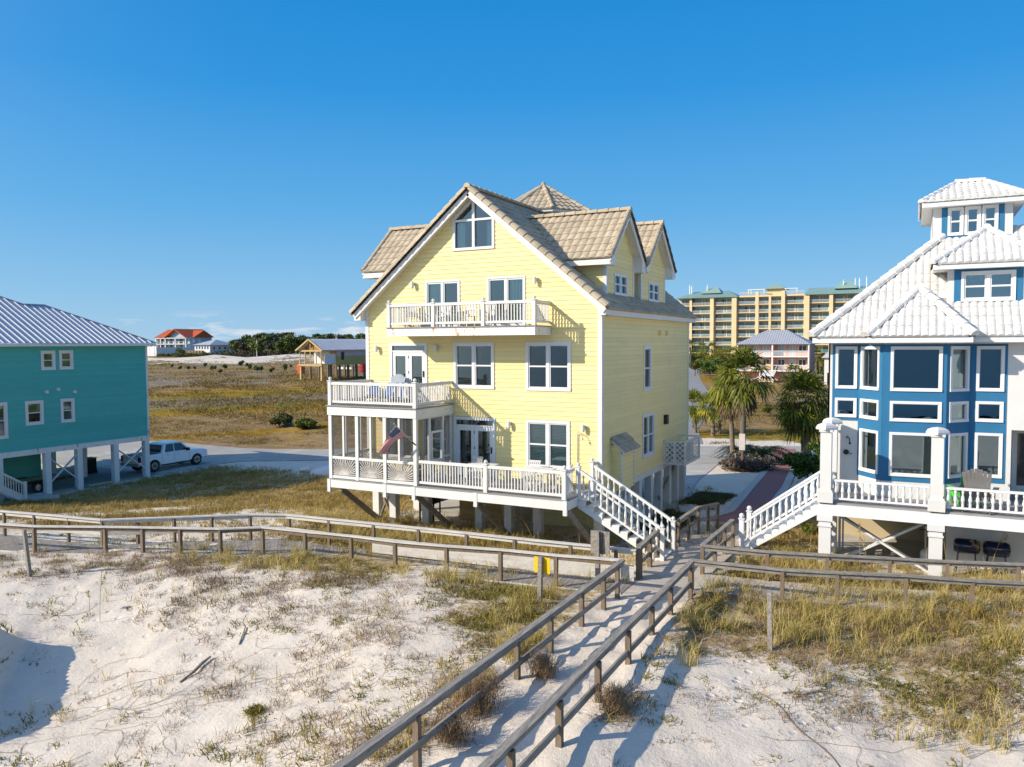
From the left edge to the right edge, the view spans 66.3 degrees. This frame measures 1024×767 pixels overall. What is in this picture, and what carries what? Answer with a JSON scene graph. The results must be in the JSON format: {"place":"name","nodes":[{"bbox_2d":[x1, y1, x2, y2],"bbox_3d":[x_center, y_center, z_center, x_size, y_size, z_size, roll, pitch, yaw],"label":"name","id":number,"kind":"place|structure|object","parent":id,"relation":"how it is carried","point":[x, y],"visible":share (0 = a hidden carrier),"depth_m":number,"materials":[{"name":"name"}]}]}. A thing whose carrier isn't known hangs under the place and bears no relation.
{"place":"outdoors","nodes":[
{"label":"outdoors","id":0,"kind":"place"},
{"bbox_2d":[73,452,214,474],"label":"driveway","id":1,"kind":"structure","parent":0,"point":[180,468],"depth_m":57.72,"materials":[{"name":"concrete"}]},
{"bbox_2d":[154,329,212,346],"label":"red roofed house","id":2,"kind":"structure","parent":0,"point":[180,338],"depth_m":426.11,"materials":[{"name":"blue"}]},
{"bbox_2d":[41,441,814,471],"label":"road","id":3,"kind":"structure","parent":0,"point":[219,454],"depth_m":63.53,"materials":[{"name":"asphalt"}]},
{"bbox_2d":[120,440,207,471],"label":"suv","id":4,"kind":"object","parent":3,"relation":"on","point":[164,452],"visible":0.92,"depth_m":56.97,"materials":[{"name":"white paint"}]},
{"bbox_2d":[0,349,1023,766],"bbox_3d":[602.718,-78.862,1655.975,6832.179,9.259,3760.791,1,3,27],"label":"ground","id":5,"kind":"structure","parent":0,"point":[742,741],"depth_m":17.49,"materials":[{"name":"sand"}]},
{"bbox_2d":[22,530,31,576],"bbox_3d":[-14.678,5.293,23.768,0.318,1.721,0.102,1,3,19],"label":"stake","id":6,"kind":"object","parent":5,"relation":"on","point":[27,554],"visible":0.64,"depth_m":23.73,"materials":[{"name":"grey wood"}]},
{"bbox_2d":[0,296,155,501],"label":"teal house","id":7,"kind":"structure","parent":5,"relation":"on","point":[78,385],"depth_m":49.60,"materials":[{"name":"wood"}]},
{"bbox_2d":[0,402,8,438],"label":"window","id":8,"kind":"structure","parent":7,"relation":"in","point":[3,406],"depth_m":45.67,"materials":[{"name":"white plastic"}]},
{"bbox_2d":[25,400,43,425],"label":"window","id":9,"kind":"structure","parent":7,"relation":"in","point":[37,406],"depth_m":47.27,"materials":[{"name":"white plastic"}]},
{"bbox_2d":[41,351,55,369],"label":"window","id":10,"kind":"structure","parent":7,"relation":"in","point":[48,362],"depth_m":47.98,"materials":[{"name":"white plastic"}]},
{"bbox_2d":[59,350,73,369],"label":"window","id":11,"kind":"structure","parent":7,"relation":"in","point":[65,356],"depth_m":48.95,"materials":[{"name":"white plastic"}]},
{"bbox_2d":[60,398,74,422],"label":"window","id":12,"kind":"structure","parent":7,"relation":"in","point":[69,401],"depth_m":49.13,"materials":[{"name":"white plastic"}]},
{"bbox_2d":[4,466,155,500],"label":"driveway slab","id":13,"kind":"structure","parent":5,"relation":"on","point":[99,476],"depth_m":53.07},
{"bbox_2d":[4,475,74,492],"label":"utility trailer","id":14,"kind":"object","parent":13,"relation":"on","point":[36,482],"visible":0.69,"depth_m":48.17,"materials":[{"name":"black metal"}]},
{"bbox_2d":[87,457,97,473],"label":"refuse bin","id":15,"kind":"object","parent":13,"relation":"on","point":[91,464],"visible":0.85,"depth_m":55.11,"materials":[{"name":"black plastic"}]},
{"bbox_2d":[147,346,194,355],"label":"white wall","id":16,"kind":"structure","parent":5,"relation":"on","point":[153,350],"depth_m":399.10,"materials":[{"name":"paint"}]},
{"bbox_2d":[155,351,210,356],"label":"dune scrub","id":17,"kind":"object","parent":5,"relation":"on","point":[181,354],"visible":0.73,"depth_m":360.29,"materials":[{"name":"green plant"}]},
{"bbox_2d":[194,340,233,354],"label":"grey roofed house","id":18,"kind":"structure","parent":5,"relation":"on","point":[211,346],"depth_m":385.81,"materials":[{"name":"white plastic"}]},
{"bbox_2d":[238,700,268,719],"bbox_3d":[-5.173,6.586,15.822,0.560,0.206,0.725,1,3,27],"label":"dune plant","id":19,"kind":"object","parent":5,"relation":"on","point":[257,708],"visible":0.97,"depth_m":15.76,"materials":[{"name":"green plant"}]},
{"bbox_2d":[210,348,313,356],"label":"understorey","id":20,"kind":"object","parent":5,"relation":"on","point":[236,351],"visible":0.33,"depth_m":350.35,"materials":[{"name":"green plant"}]},
{"bbox_2d":[268,412,292,425],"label":"marsh bush","id":21,"kind":"object","parent":5,"relation":"on","point":[279,418],"visible":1,"depth_m":79.44,"materials":[{"name":"green plant"}]},
{"bbox_2d":[292,417,318,428],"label":"marsh bush","id":22,"kind":"object","parent":5,"relation":"on","point":[302,422],"visible":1,"depth_m":77.89,"materials":[{"name":"green plant"}]},
{"bbox_2d":[0,510,636,594],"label":"boardwalk","id":23,"kind":"structure","parent":5,"relation":"on","point":[564,565],"depth_m":25.91,"materials":[{"name":"brown wood"}]},
{"bbox_2d":[299,464,352,474],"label":"boat","id":24,"kind":"object","parent":5,"relation":"on","point":[323,470],"visible":0.48,"depth_m":54.29,"materials":[{"name":"white paint"}]},
{"bbox_2d":[295,339,365,379],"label":"unfinished house","id":25,"kind":"structure","parent":5,"relation":"on","point":[338,353],"depth_m":128.69,"materials":[{"name":"brown wood"}]},
{"bbox_2d":[410,497,447,522],"bbox_3d":[-3.394,5.005,32.102,1.540,1.230,0.575,1,3,27],"label":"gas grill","id":26,"kind":"object","parent":5,"relation":"on","point":[436,500],"visible":0.31,"depth_m":31.95,"materials":[{"name":"black metal"}]},
{"bbox_2d":[422,701,500,750],"bbox_3d":[-0.989,6.008,13.754,1.505,0.581,1.742,1,3,27],"label":"dead shrub","id":27,"kind":"object","parent":5,"relation":"on","point":[456,732],"visible":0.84,"depth_m":13.64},
{"bbox_2d":[418,656,517,722],"bbox_3d":[-0.712,5.792,14.767,1.880,0.936,2.117,-1,3,-16],"label":"dead shrub","id":28,"kind":"object","parent":5,"relation":"on","point":[467,691],"visible":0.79,"depth_m":14.71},
{"bbox_2d":[148,356,827,447],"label":"marsh grass","id":29,"kind":"structure","parent":5,"relation":"on","point":[314,380],"depth_m":99.24,"materials":[{"name":"plant"}]},
{"bbox_2d":[0,566,1021,766],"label":"beach vine","id":30,"kind":"object","parent":5,"relation":"on","point":[353,694],"visible":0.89,"depth_m":16.67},
{"bbox_2d":[0,506,1023,766],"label":"dead scrub","id":31,"kind":"object","parent":5,"relation":"on","point":[374,632],"visible":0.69,"depth_m":17.94,"materials":[{"name":"plant"}]},
{"bbox_2d":[0,506,1023,766],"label":"ground cover","id":32,"kind":"object","parent":5,"relation":"on","point":[498,588],"visible":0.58,"depth_m":17.53,"materials":[{"name":"green plant"}]},
{"bbox_2d":[0,462,1023,652],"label":"yard grass","id":33,"kind":"structure","parent":5,"relation":"on","point":[25,505],"depth_m":37.91,"materials":[{"name":"plant"}]},
{"bbox_2d":[325,182,699,560],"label":"yellow house","id":34,"kind":"structure","parent":5,"relation":"on","point":[577,355],"depth_m":29.75,"materials":[{"name":"wood"}]},
{"bbox_2d":[380,374,405,402],"bbox_3d":[-4.637,0.213,30.892,0.840,1.146,0.951,1,3,16],"label":"adirondack chair","id":35,"kind":"object","parent":34,"relation":"on","point":[400,378],"visible":0.22,"depth_m":31.22,"materials":[{"name":"white plastic"}]},
{"bbox_2d":[379,423,415,453],"bbox_3d":[-4.133,1.962,28.183,0.974,1.212,0.940,2,4,41],"label":"flag","id":36,"kind":"object","parent":34,"relation":"attached to","point":[396,433],"visible":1,"depth_m":27.94,"materials":[{"name":"fabric"}]},
{"bbox_2d":[388,418,412,457],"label":"window","id":37,"kind":"structure","parent":34,"relation":"in","point":[390,420],"depth_m":31.68,"materials":[{"name":"white plastic"}]},
{"bbox_2d":[390,343,427,399],"bbox_3d":[-4.121,-0.487,31.369,1.790,2.270,0.110,1,3,27],"label":"french door","id":38,"kind":"structure","parent":34,"relation":"in","point":[408,354],"depth_m":31.33,"materials":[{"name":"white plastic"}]},
{"bbox_2d":[422,416,448,461],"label":"window","id":39,"kind":"structure","parent":34,"relation":"in","point":[424,421],"depth_m":31.03,"materials":[{"name":"white plastic"}]},
{"bbox_2d":[425,279,459,326],"bbox_3d":[-2.655,-3.106,30.547,1.570,1.810,0.215,1,3,27],"label":"sliding door","id":40,"kind":"structure","parent":34,"relation":"in","point":[435,290],"depth_m":30.71,"materials":[{"name":"white plastic"}]},
{"bbox_2d":[452,199,494,250],"bbox_3d":[-1.419,-6.062,29.768,1.810,1.980,0.275,1,3,27],"label":"gable window","id":41,"kind":"structure","parent":34,"relation":"in","point":[490,224],"depth_m":29.72,"materials":[{"name":"white plastic"}]},
{"bbox_2d":[453,342,494,388],"bbox_3d":[-1.451,-0.685,29.981,1.780,1.780,0.117,1,3,27],"label":"window","id":42,"kind":"structure","parent":34,"relation":"in","point":[474,345],"depth_m":29.95,"materials":[{"name":"white plastic"}]},
{"bbox_2d":[453,416,495,477],"bbox_3d":[-1.426,2.431,30.136,1.840,2.280,0.110,1,3,27],"label":"french door","id":43,"kind":"structure","parent":34,"relation":"in","point":[474,429],"depth_m":30.11,"materials":[{"name":"white plastic"}]},
{"bbox_2d":[487,275,525,325],"bbox_3d":[-0.179,-3.069,29.273,1.600,1.840,0.210,1,3,27],"label":"sliding door","id":44,"kind":"structure","parent":34,"relation":"in","point":[517,284],"depth_m":29.18,"materials":[{"name":"white plastic"}]},
{"bbox_2d":[523,467,541,491],"bbox_3d":[0.734,3.308,26.994,0.513,0.882,0.549,2,4,39],"label":"slat chair","id":45,"kind":"object","parent":34,"relation":"on","point":[532,480],"visible":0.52,"depth_m":26.88,"materials":[{"name":"white paint"}]},
{"bbox_2d":[522,466,556,491],"bbox_3d":[0.920,3.355,27.559,1.100,0.730,0.788,1,3,27],"label":"table","id":46,"kind":"object","parent":34,"relation":"on","point":[545,468],"visible":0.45,"depth_m":27.56,"materials":[{"name":"white paint"}]},
{"bbox_2d":[526,420,569,469],"bbox_3d":[1.334,2.243,28.737,1.760,1.790,0.179,1,3,27],"label":"window","id":47,"kind":"structure","parent":34,"relation":"in","point":[547,424],"depth_m":28.71,"materials":[{"name":"white plastic"}]},
{"bbox_2d":[526,342,570,391],"bbox_3d":[1.324,-0.622,28.557,1.800,1.790,0.117,1,3,27],"label":"window","id":48,"kind":"structure","parent":34,"relation":"in","point":[548,345],"depth_m":28.53,"materials":[{"name":"white plastic"}]},
{"bbox_2d":[614,273,627,295],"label":"dormer window","id":49,"kind":"structure","parent":34,"relation":"in","point":[618,275],"depth_m":30.22,"materials":[{"name":"white plastic"}]},
{"bbox_2d":[643,345,651,390],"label":"window","id":50,"kind":"structure","parent":34,"relation":"in","point":[649,347],"depth_m":32.62,"materials":[{"name":"white plastic"}]},
{"bbox_2d":[642,411,654,458],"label":"window","id":51,"kind":"structure","parent":34,"relation":"in","point":[650,417],"depth_m":32.79,"materials":[{"name":"white plastic"}]},
{"bbox_2d":[648,282,658,301],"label":"dormer window","id":52,"kind":"structure","parent":34,"relation":"in","point":[652,284],"depth_m":33.79,"materials":[{"name":"white plastic"}]},
{"bbox_2d":[332,559,693,766],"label":"beach walkway","id":53,"kind":"structure","parent":5,"relation":"on","point":[413,716],"depth_m":14.64,"materials":[{"name":"brown wood"}]},
{"bbox_2d":[537,556,542,603],"bbox_3d":[0.732,5.298,20.503,0.110,1.532,0.179,1,3,27],"label":"stake","id":54,"kind":"object","parent":5,"relation":"on","point":[540,577],"visible":0.64,"depth_m":20.46,"materials":[{"name":"grey wood"}]},
{"bbox_2d":[534,556,549,573],"bbox_3d":[0.789,4.761,20.547,0.460,0.420,0.020,1,3,27],"label":"yellow sign","id":55,"kind":"object","parent":54,"relation":"attached to","point":[546,565],"visible":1,"depth_m":20.51,"materials":[{"name":"paint"}]},
{"bbox_2d":[522,647,564,682],"bbox_3d":[0.623,5.788,16.139,1.194,0.509,1.212,1,3,27],"label":"dead shrub","id":56,"kind":"object","parent":5,"relation":"on","point":[540,664],"visible":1,"depth_m":16.08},
{"bbox_2d":[595,531,600,576],"bbox_3d":[2.479,5.215,22.673,0.162,1.880,0.187,1,3,27],"label":"stake","id":57,"kind":"object","parent":5,"relation":"on","point":[597,550],"visible":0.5,"depth_m":22.62,"materials":[{"name":"grey wood"}]},
{"bbox_2d":[591,530,609,554],"bbox_3d":[2.549,4.604,22.722,0.580,0.660,0.080,1,3,27],"label":"grey signboard","id":58,"kind":"object","parent":57,"relation":"attached to","point":[604,542],"visible":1,"depth_m":22.66,"materials":[{"name":"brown wood"}]},
{"bbox_2d":[582,679,647,715],"bbox_3d":[1.880,5.889,14.645,1.179,0.605,1.253,-2,3,-29],"label":"dead shrub","id":59,"kind":"object","parent":5,"relation":"on","point":[610,699],"visible":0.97,"depth_m":14.62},
{"bbox_2d":[611,502,746,602],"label":"connecting walk","id":60,"kind":"structure","parent":5,"relation":"on","point":[652,579],"depth_m":24.77,"materials":[{"name":"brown wood"}]},
{"bbox_2d":[642,464,717,494],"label":"driveway","id":61,"kind":"structure","parent":5,"relation":"on","point":[695,473],"depth_m":47.80,"materials":[{"name":"concrete"}]},
{"bbox_2d":[689,388,707,432],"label":"fan palm","id":62,"kind":"object","parent":5,"relation":"on","point":[697,396],"visible":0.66,"depth_m":71.04,"materials":[{"name":"green plant"}]},
{"bbox_2d":[692,388,727,435],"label":"fan palm","id":63,"kind":"object","parent":5,"relation":"on","point":[711,412],"visible":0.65,"depth_m":69.00,"materials":[{"name":"green plant"}]},
{"bbox_2d":[697,358,723,377],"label":"roadside shrub","id":64,"kind":"object","parent":5,"relation":"on","point":[710,366],"visible":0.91,"depth_m":157.62,"materials":[{"name":"green plant"}]},
{"bbox_2d":[706,365,752,455],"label":"fan palm","id":65,"kind":"object","parent":5,"relation":"on","point":[725,409],"visible":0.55,"depth_m":53.97,"materials":[{"name":"green plant"}]},
{"bbox_2d":[711,468,769,515],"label":"kerb","id":66,"kind":"structure","parent":5,"relation":"on","point":[739,499],"depth_m":39.10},
{"bbox_2d":[718,448,764,471],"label":"russet shrub","id":67,"kind":"object","parent":5,"relation":"on","point":[734,463],"visible":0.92,"depth_m":48.61,"materials":[{"name":"brown plant"}]},
{"bbox_2d":[709,344,783,456],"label":"fan palm","id":68,"kind":"object","parent":5,"relation":"on","point":[743,398],"visible":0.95,"depth_m":50.50,"materials":[{"name":"green plant"}]},
{"bbox_2d":[732,454,777,471],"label":"russet shrub","id":69,"kind":"object","parent":5,"relation":"on","point":[767,465],"visible":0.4,"depth_m":48.80,"materials":[{"name":"brown plant"}]},
{"bbox_2d":[727,445,789,465],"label":"shrub","id":70,"kind":"object","parent":5,"relation":"on","point":[762,451],"visible":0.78,"depth_m":52.67,"materials":[{"name":"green plant"}]},
{"bbox_2d":[767,591,772,650],"bbox_3d":[5.772,5.462,17.550,0.144,1.602,0.150,1,3,27],"label":"stake","id":71,"kind":"object","parent":5,"relation":"on","point":[769,624],"visible":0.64,"depth_m":17.51,"materials":[{"name":"grey wood"}]},
{"bbox_2d":[677,277,868,354],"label":"resort block","id":72,"kind":"structure","parent":5,"relation":"on","point":[726,320],"depth_m":299.03,"materials":[{"name":"paint"}]},
{"bbox_2d":[752,466,794,524],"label":"kerb","id":73,"kind":"structure","parent":5,"relation":"on","point":[786,483],"depth_m":40.49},
{"bbox_2d":[737,329,816,382],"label":"pink house","id":74,"kind":"structure","parent":5,"relation":"on","point":[779,349],"depth_m":152.45,"materials":[{"name":"paint"}]},
{"bbox_2d":[781,451,799,466],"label":"leafy shrub","id":75,"kind":"object","parent":5,"relation":"on","point":[787,459],"visible":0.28,"depth_m":48.02,"materials":[{"name":"green plant"}]},
{"bbox_2d":[769,365,827,453],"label":"fan palm","id":76,"kind":"object","parent":5,"relation":"on","point":[803,419],"visible":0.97,"depth_m":52.69,"materials":[{"name":"plant"}]},
{"bbox_2d":[790,452,819,481],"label":"leafy shrub","id":77,"kind":"object","parent":5,"relation":"on","point":[805,464],"visible":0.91,"depth_m":42.87,"materials":[{"name":"green plant"}]},
{"bbox_2d":[801,522,818,533],"bbox_3d":[11.311,5.696,29.566,0.777,0.889,0.754,-1,3,-20],"label":"bush","id":78,"kind":"object","parent":5,"relation":"on","point":[807,527],"visible":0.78,"depth_m":29.47,"materials":[{"name":"green plant"}]},
{"bbox_2d":[805,440,819,458],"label":"leafy shrub","id":79,"kind":"object","parent":5,"relation":"on","point":[814,446],"visible":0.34,"depth_m":50.77,"materials":[{"name":"green plant"}]},
{"bbox_2d":[822,351,828,384],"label":"pale house","id":80,"kind":"structure","parent":5,"relation":"on","point":[826,364],"depth_m":140.64,"materials":[{"name":"white paint"}]},
{"bbox_2d":[690,544,1023,617],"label":"boardwalk","id":81,"kind":"structure","parent":5,"relation":"on","point":[827,573],"depth_m":21.48,"materials":[{"name":"brown wood"}]},
{"bbox_2d":[738,177,1023,579],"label":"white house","id":82,"kind":"structure","parent":5,"relation":"on","point":[925,341],"depth_m":25.23,"materials":[{"name":"paint"}]},
{"bbox_2d":[835,398,856,416],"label":"window","id":83,"kind":"structure","parent":82,"relation":"in","point":[844,407],"depth_m":26.92,"materials":[{"name":"white plastic"}]},
{"bbox_2d":[835,346,857,388],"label":"window","id":84,"kind":"structure","parent":82,"relation":"in","point":[846,356],"depth_m":26.86,"materials":[{"name":"glass"}]},
{"bbox_2d":[858,428,878,473],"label":"window","id":85,"kind":"structure","parent":82,"relation":"in","point":[868,439],"depth_m":26.25,"materials":[{"name":"white plastic"}]},
{"bbox_2d":[859,398,878,419],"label":"window","id":86,"kind":"structure","parent":82,"relation":"in","point":[869,409],"depth_m":26.16,"materials":[{"name":"white plastic"}]},
{"bbox_2d":[860,346,879,390],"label":"window","id":87,"kind":"structure","parent":82,"relation":"in","point":[870,355],"depth_m":26.13,"materials":[{"name":"white plastic"}]},
{"bbox_2d":[888,432,930,477],"bbox_3d":[12.945,2.293,25.234,1.483,1.430,0.164,1,3,24],"label":"window","id":88,"kind":"structure","parent":82,"relation":"in","point":[909,453],"depth_m":25.28,"materials":[{"name":"white plastic"}]},
{"bbox_2d":[889,401,941,422],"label":"window","id":89,"kind":"structure","parent":82,"relation":"in","point":[900,411],"depth_m":25.14,"materials":[{"name":"white plastic"}]},
{"bbox_2d":[890,346,942,391],"bbox_3d":[12.932,-0.468,25.095,1.483,1.440,0.164,1,3,24],"label":"window","id":90,"kind":"structure","parent":82,"relation":"in","point":[913,368],"depth_m":25.09,"materials":[{"name":"glass"}]},
{"bbox_2d":[947,207,963,235],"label":"tower window","id":91,"kind":"structure","parent":82,"relation":"in","point":[955,214],"depth_m":28.03,"materials":[{"name":"white plastic"}]},
{"bbox_2d":[948,432,967,478],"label":"window","id":92,"kind":"structure","parent":82,"relation":"in","point":[957,442],"depth_m":25.12,"materials":[{"name":"white plastic"}]},
{"bbox_2d":[949,401,968,422],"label":"window","id":93,"kind":"structure","parent":82,"relation":"in","point":[958,411],"depth_m":25.04,"materials":[{"name":"white plastic"}]},
{"bbox_2d":[950,346,969,391],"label":"window","id":94,"kind":"structure","parent":82,"relation":"in","point":[959,355],"depth_m":24.98,"materials":[{"name":"glass"}]},
{"bbox_2d":[947,473,981,507],"bbox_3d":[14.070,3.231,24.276,0.823,1.123,0.932,0,3,10],"label":"adirondack chair","id":95,"kind":"object","parent":82,"relation":"on","point":[951,493],"visible":0.27,"depth_m":24.21,"materials":[{"name":"plastic"}]},
{"bbox_2d":[964,205,980,234],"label":"tower window","id":96,"kind":"structure","parent":82,"relation":"in","point":[972,213],"depth_m":27.80,"materials":[{"name":"white plastic"}]},
{"bbox_2d":[959,469,999,514],"bbox_3d":[13.918,3.154,23.417,1.008,1.375,1.141,2,4,36],"label":"adirondack chair","id":97,"kind":"object","parent":82,"relation":"on","point":[976,479],"visible":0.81,"depth_m":23.12,"materials":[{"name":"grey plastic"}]},
{"bbox_2d":[974,432,1002,478],"bbox_3d":[15.208,2.292,25.051,0.770,1.430,0.112,1,3,27],"label":"window","id":98,"kind":"structure","parent":82,"relation":"in","point":[988,447],"depth_m":25.06,"materials":[{"name":"white plastic"}]},
{"bbox_2d":[961,270,1015,301],"bbox_3d":[15.413,-3.158,25.391,1.520,0.980,0.132,1,3,27],"label":"dormer window","id":99,"kind":"structure","parent":82,"relation":"in","point":[993,285],"depth_m":25.36,"materials":[{"name":"white plastic"}]},
{"bbox_2d":[975,401,1003,422],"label":"window","id":100,"kind":"structure","parent":82,"relation":"in","point":[985,411],"depth_m":24.99,"materials":[{"name":"white plastic"}]},
{"bbox_2d":[976,346,1004,391],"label":"window","id":101,"kind":"structure","parent":82,"relation":"in","point":[990,364],"depth_m":24.93,"materials":[{"name":"glass"}]},
{"bbox_2d":[982,204,998,227],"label":"tower window","id":102,"kind":"structure","parent":82,"relation":"in","point":[990,213],"depth_m":27.54,"materials":[{"name":"white plastic"}]},
{"bbox_2d":[983,541,1010,573],"bbox_3d":[14.956,5.387,24.215,0.720,1.017,0.507,1,3,27],"label":"barbecue","id":103,"kind":"object","parent":82,"relation":"on","point":[1003,549],"visible":0.85,"depth_m":24.05,"materials":[{"name":"black metal"}]},
{"bbox_2d":[1011,430,1023,491],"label":"door","id":104,"kind":"structure","parent":82,"relation":"in","point":[1017,460],"depth_m":26.25,"materials":[{"name":"white plastic"}]},
{"bbox_2d":[953,538,979,571],"bbox_3d":[14.244,5.372,24.580,0.720,1.017,0.507,1,3,27],"label":"barbecue","id":105,"kind":"object","parent":5,"relation":"on","point":[962,545],"visible":0.86,"depth_m":24.43,"materials":[{"name":"black metal"}]},
{"bbox_2d":[0,501,1023,766],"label":"straw grass","id":106,"kind":"structure","parent":0,"point":[824,617],"depth_m":20.27,"materials":[{"name":"plant"}]},
{"bbox_2d":[0,0,1023,341],"label":"sky","id":107,"kind":"structure","parent":0,"point":[229,170],"materials":[{"name":"blue"}]},
{"bbox_2d":[628,489,737,536],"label":"side grass","id":108,"kind":"structure","parent":0,"point":[701,498],"depth_m":36.25,"materials":[{"name":"green plant"}]},
{"bbox_2d":[688,366,708,443],"bbox_3d":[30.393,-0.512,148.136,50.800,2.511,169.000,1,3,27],"label":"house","id":109,"kind":"structure","parent":0,"point":[695,382],"depth_m":131.14,"materials":[{"name":"grey concrete"}]},
{"bbox_2d":[710,463,789,523],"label":"brick path","id":110,"kind":"structure","parent":0,"point":[764,491],"depth_m":39.89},
{"bbox_2d":[919,524,927,558],"bbox_3d":[13.453,5.164,25.549,0.360,1.340,0.304,1,3,27],"label":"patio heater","id":111,"kind":"object","parent":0,"point":[923,555],"visible":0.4,"depth_m":25.50,"materials":[{"name":"grey metal"}]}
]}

